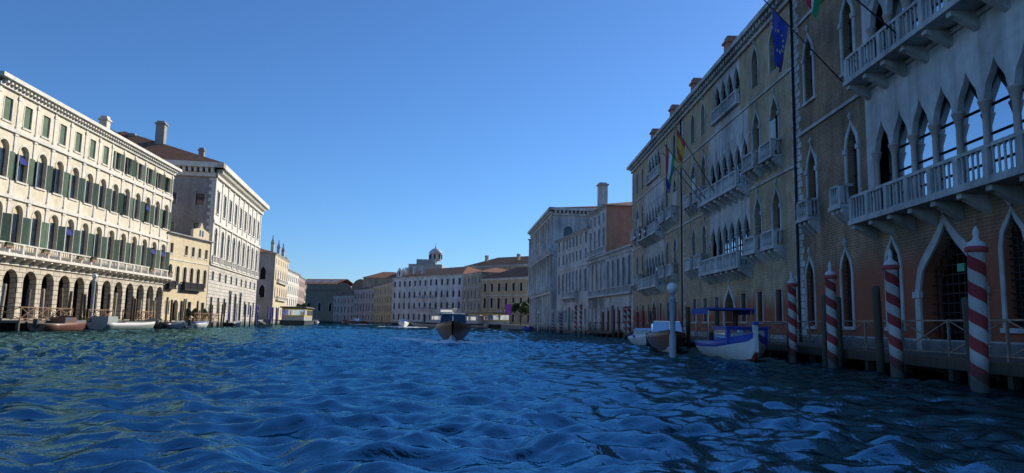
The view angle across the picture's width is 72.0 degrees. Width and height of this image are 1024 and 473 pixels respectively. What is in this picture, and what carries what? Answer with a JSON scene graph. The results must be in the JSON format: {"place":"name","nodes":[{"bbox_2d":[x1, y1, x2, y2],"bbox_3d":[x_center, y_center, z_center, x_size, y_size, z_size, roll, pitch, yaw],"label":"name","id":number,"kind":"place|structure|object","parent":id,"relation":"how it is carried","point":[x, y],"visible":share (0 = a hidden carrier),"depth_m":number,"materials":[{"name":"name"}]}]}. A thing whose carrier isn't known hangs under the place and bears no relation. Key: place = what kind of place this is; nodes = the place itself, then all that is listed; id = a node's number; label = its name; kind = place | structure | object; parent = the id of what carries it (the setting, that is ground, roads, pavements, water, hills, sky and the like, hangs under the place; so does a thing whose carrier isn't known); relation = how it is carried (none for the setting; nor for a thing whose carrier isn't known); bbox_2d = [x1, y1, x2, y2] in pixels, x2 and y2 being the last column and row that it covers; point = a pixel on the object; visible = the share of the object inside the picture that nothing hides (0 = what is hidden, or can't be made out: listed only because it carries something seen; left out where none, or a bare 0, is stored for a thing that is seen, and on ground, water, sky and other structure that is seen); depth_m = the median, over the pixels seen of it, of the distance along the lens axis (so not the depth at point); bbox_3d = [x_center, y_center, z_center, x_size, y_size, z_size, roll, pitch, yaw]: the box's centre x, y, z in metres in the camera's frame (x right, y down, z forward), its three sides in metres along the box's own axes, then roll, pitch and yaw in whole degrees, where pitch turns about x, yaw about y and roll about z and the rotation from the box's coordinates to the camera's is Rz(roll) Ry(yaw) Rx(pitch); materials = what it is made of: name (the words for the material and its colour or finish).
{"place":"outdoors","nodes":[
{"label":"outdoors","id":0,"kind":"place"},
{"bbox_2d":[305,279,352,321],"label":"brick hall","id":1,"kind":"structure","parent":0,"point":[320,293],"depth_m":316.92,"materials":[{"name":"black"}]},
{"bbox_2d":[0,0,767,286],"label":"sky","id":2,"kind":"structure","parent":0,"point":[375,136],"materials":[{"name":"blue"}]},
{"bbox_2d":[296,301,528,324],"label":"trees","id":3,"kind":"object","parent":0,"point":[522,307],"visible":0.47,"depth_m":164.66,"materials":[{"name":"green plant"}]},
{"bbox_2d":[505,304,511,314],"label":"purple banner","id":4,"kind":"object","parent":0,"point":[508,307],"visible":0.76,"depth_m":162.11,"materials":[{"name":"purple fabric"}]},
{"bbox_2d":[0,322,1023,472],"bbox_3d":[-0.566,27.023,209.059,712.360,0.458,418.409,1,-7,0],"label":"canal water waves","id":5,"kind":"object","parent":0,"point":[327,397],"visible":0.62,"depth_m":11.12,"materials":[{"name":"blue liquid"}]},
{"bbox_2d":[0,71,191,329],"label":"building","id":6,"kind":"structure","parent":5,"relation":"on","point":[83,198],"depth_m":66.22,"materials":[{"name":"beige"}]},
{"bbox_2d":[0,306,218,330],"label":"jetties","id":7,"kind":"object","parent":5,"relation":"on","point":[189,313],"visible":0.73,"depth_m":61.92,"materials":[{"name":"brown wood"}]},
{"bbox_2d":[27,316,241,330],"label":"boats","id":8,"kind":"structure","parent":5,"relation":"on","point":[65,323],"depth_m":62.27,"materials":[{"name":"grey"}]},
{"bbox_2d":[162,223,214,320],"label":"cream house","id":9,"kind":"structure","parent":5,"relation":"on","point":[189,262],"depth_m":92.79,"materials":[{"name":"beige paint"}]},
{"bbox_2d":[117,121,269,325],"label":"building","id":10,"kind":"structure","parent":5,"relation":"on","point":[225,205],"depth_m":103.94,"materials":[{"name":"stone"}]},
{"bbox_2d":[229,291,241,318],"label":"grassi lanterns","id":11,"kind":"object","parent":10,"relation":"attached to","point":[230,293],"visible":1,"depth_m":119.22,"materials":[{"name":"grey metal"}]},
{"bbox_2d":[254,319,273,324],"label":"boats","id":12,"kind":"object","parent":5,"relation":"on","point":[261,322],"visible":0.1,"depth_m":136.84,"materials":[{"name":"beige paint"}]},
{"bbox_2d":[255,235,290,322],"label":"building","id":13,"kind":"structure","parent":5,"relation":"on","point":[272,284],"depth_m":170.23,"materials":[{"name":"beige paint"}]},
{"bbox_2d":[259,306,314,324],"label":"floating dock station","id":14,"kind":"object","parent":5,"relation":"on","point":[291,315],"visible":0.98,"depth_m":148.60,"materials":[{"name":"grey"}]},
{"bbox_2d":[332,292,354,322],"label":"house","id":15,"kind":"structure","parent":5,"relation":"on","point":[343,306],"depth_m":291.20,"materials":[{"name":"white"}]},
{"bbox_2d":[313,319,408,326],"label":"boats","id":16,"kind":"object","parent":5,"relation":"on","point":[403,323],"visible":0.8,"depth_m":199.95,"materials":[{"name":"white glass"}]},
{"bbox_2d":[227,303,504,324],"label":"blue mooring poles","id":17,"kind":"object","parent":5,"relation":"in","point":[271,314],"visible":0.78,"depth_m":130.06,"materials":[{"name":"blue wood"}]},
{"bbox_2d":[353,282,382,323],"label":"house","id":18,"kind":"structure","parent":5,"relation":"on","point":[364,303],"depth_m":276.38,"materials":[{"name":"beige"}]},
{"bbox_2d":[373,282,392,323],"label":"house","id":19,"kind":"structure","parent":5,"relation":"on","point":[382,304],"depth_m":258.31,"materials":[{"name":"beige"}]},
{"bbox_2d":[88,273,677,357],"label":"lamp posts","id":20,"kind":"object","parent":5,"relation":"on","point":[672,288],"visible":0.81,"depth_m":30.38,"materials":[{"name":"white"}]},
{"bbox_2d":[362,246,444,287],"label":"church","id":21,"kind":"structure","parent":5,"relation":"on","point":[435,254],"depth_m":295.92,"materials":[{"name":"grey stone"}]},
{"bbox_2d":[391,266,481,324],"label":"palazzo","id":22,"kind":"structure","parent":5,"relation":"on","point":[421,295],"depth_m":234.60,"materials":[{"name":"stone"}]},
{"bbox_2d":[411,308,488,327],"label":"vaporetto","id":23,"kind":"object","parent":5,"relation":"on","point":[475,321],"visible":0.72,"depth_m":169.59,"materials":[{"name":"white metal"}]},
{"bbox_2d":[436,313,470,340],"bbox_3d":[-4.136,6.463,49.572,2.509,2.081,9.856,2,-7,-4],"label":"water taxi","id":24,"kind":"object","parent":5,"relation":"on","point":[453,326],"visible":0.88,"depth_m":46.30,"materials":[{"name":"brown wood"}]},
{"bbox_2d":[466,312,511,327],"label":"floating dock station","id":25,"kind":"object","parent":5,"relation":"on","point":[495,319],"visible":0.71,"depth_m":168.78,"materials":[{"name":"grey metal"}]},
{"bbox_2d":[527,182,608,331],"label":"building","id":26,"kind":"structure","parent":5,"relation":"on","point":[550,226],"depth_m":128.29,"materials":[{"name":"stone"}]},
{"bbox_2d":[554,226,589,333],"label":"palazzo","id":27,"kind":"structure","parent":5,"relation":"on","point":[572,272],"depth_m":108.14,"materials":[{"name":"stone"}]},
{"bbox_2d":[521,326,649,344],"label":"boats","id":28,"kind":"object","parent":5,"relation":"on","point":[638,337],"visible":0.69,"depth_m":48.70,"materials":[{"name":"white glass"}]},
{"bbox_2d":[584,322,622,336],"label":"landing stage","id":29,"kind":"object","parent":5,"relation":"on","point":[604,332],"visible":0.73,"depth_m":85.11,"materials":[{"name":"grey wood"}]},
{"bbox_2d":[585,202,631,334],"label":"palazzo","id":30,"kind":"structure","parent":5,"relation":"on","point":[610,225],"depth_m":92.51,"materials":[{"name":"beige paint"}]},
{"bbox_2d":[585,244,632,336],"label":"palazzo","id":31,"kind":"structure","parent":5,"relation":"on","point":[616,291],"depth_m":87.37,"materials":[{"name":"stone"}]},
{"bbox_2d":[646,321,686,351],"bbox_3d":[8.781,5.757,40.120,2.240,1.858,8.800,0,-7,10],"label":"boat","id":32,"kind":"object","parent":5,"relation":"on","point":[657,336],"visible":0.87,"depth_m":37.45,"materials":[{"name":"brown wood"}]},
{"bbox_2d":[624,322,777,354],"bbox_3d":[12.962,8.100,54.842,2.340,2.830,37.389,1,-7,-1],"label":"dock","id":33,"kind":"object","parent":5,"relation":"on","point":[694,337],"visible":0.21,"depth_m":46.06,"materials":[{"name":"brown wood"}]},
{"bbox_2d":[627,0,802,354],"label":"building","id":34,"kind":"structure","parent":5,"relation":"on","point":[730,242],"depth_m":47.40,"materials":[{"name":"stone"}]},
{"bbox_2d":[634,226,645,241],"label":"windows","id":35,"kind":"structure","parent":34,"relation":"attached to","point":[640,234],"depth_m":71.78,"materials":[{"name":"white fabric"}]},
{"bbox_2d":[662,0,895,200],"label":"flags","id":36,"kind":"object","parent":34,"relation":"attached to","point":[780,25],"visible":1,"depth_m":33.09,"materials":[{"name":"fabric"},{"name":"metal"}]},
{"bbox_2d":[692,307,769,360],"bbox_3d":[9.825,4.439,31.511,2.436,2.480,7.226,1,-7,0],"label":"boat","id":37,"kind":"object","parent":5,"relation":"on","point":[739,342],"visible":0.88,"depth_m":29.18,"materials":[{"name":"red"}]},
{"bbox_2d":[552,226,989,392],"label":"striped mooring poles","id":38,"kind":"object","parent":5,"relation":"in","point":[976,249],"visible":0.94,"depth_m":20.58,"materials":[{"name":"red wood"}]},
{"bbox_2d":[752,319,1023,389],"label":"dock","id":39,"kind":"object","parent":5,"relation":"on","point":[1008,367],"visible":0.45,"depth_m":20.60,"materials":[{"name":"brown wood"}]},
{"bbox_2d":[789,0,1023,380],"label":"building","id":40,"kind":"structure","parent":5,"relation":"on","point":[909,136],"depth_m":25.45,"materials":[{"name":"stone"}]},
{"bbox_2d":[501,325,528,328],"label":"quay","id":41,"kind":"structure","parent":0,"point":[511,326],"depth_m":154.74,"materials":[{"name":"grey stone"}]},
{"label":"blocks","id":42,"kind":"object","parent":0,"visible":0},
{"bbox_2d":[336,279,362,294],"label":"roof","id":43,"kind":"structure","parent":42,"relation":"on","point":[344,288],"depth_m":317.74,"materials":[{"name":"black"}]},
{"label":"water sheet","id":44,"kind":"structure","parent":0,"visible":0},
{"bbox_2d":[285,257,299,306],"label":"house","id":45,"kind":"structure","parent":44,"relation":"on","point":[292,288],"depth_m":202.53,"materials":[{"name":"stone"}]},
{"bbox_2d":[298,276,305,303],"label":"house","id":46,"kind":"structure","parent":44,"relation":"on","point":[302,280],"depth_m":223.71,"materials":[{"name":"pink paint"}]},
{"bbox_2d":[304,283,306,302],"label":"building","id":47,"kind":"structure","parent":44,"relation":"on","point":[305,292],"depth_m":246.14,"materials":[{"name":"beige paint"}]},
{"bbox_2d":[463,268,506,313],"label":"house","id":48,"kind":"structure","parent":44,"relation":"on","point":[472,287],"depth_m":205.89,"materials":[{"name":"beige"}]},
{"bbox_2d":[0,284,970,385],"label":"mooring poles","id":49,"kind":"object","parent":44,"relation":"on","point":[878,330],"visible":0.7,"depth_m":42.42,"materials":[{"name":"brown wood"}]},
{"bbox_2d":[467,254,528,269],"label":"house","id":50,"kind":"structure","parent":44,"relation":"on","point":[507,263],"depth_m":243.84,"materials":[{"name":"black"}]},
{"bbox_2d":[480,267,528,324],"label":"house","id":51,"kind":"structure","parent":44,"relation":"on","point":[500,290],"depth_m":192.85,"materials":[{"name":"beige"}]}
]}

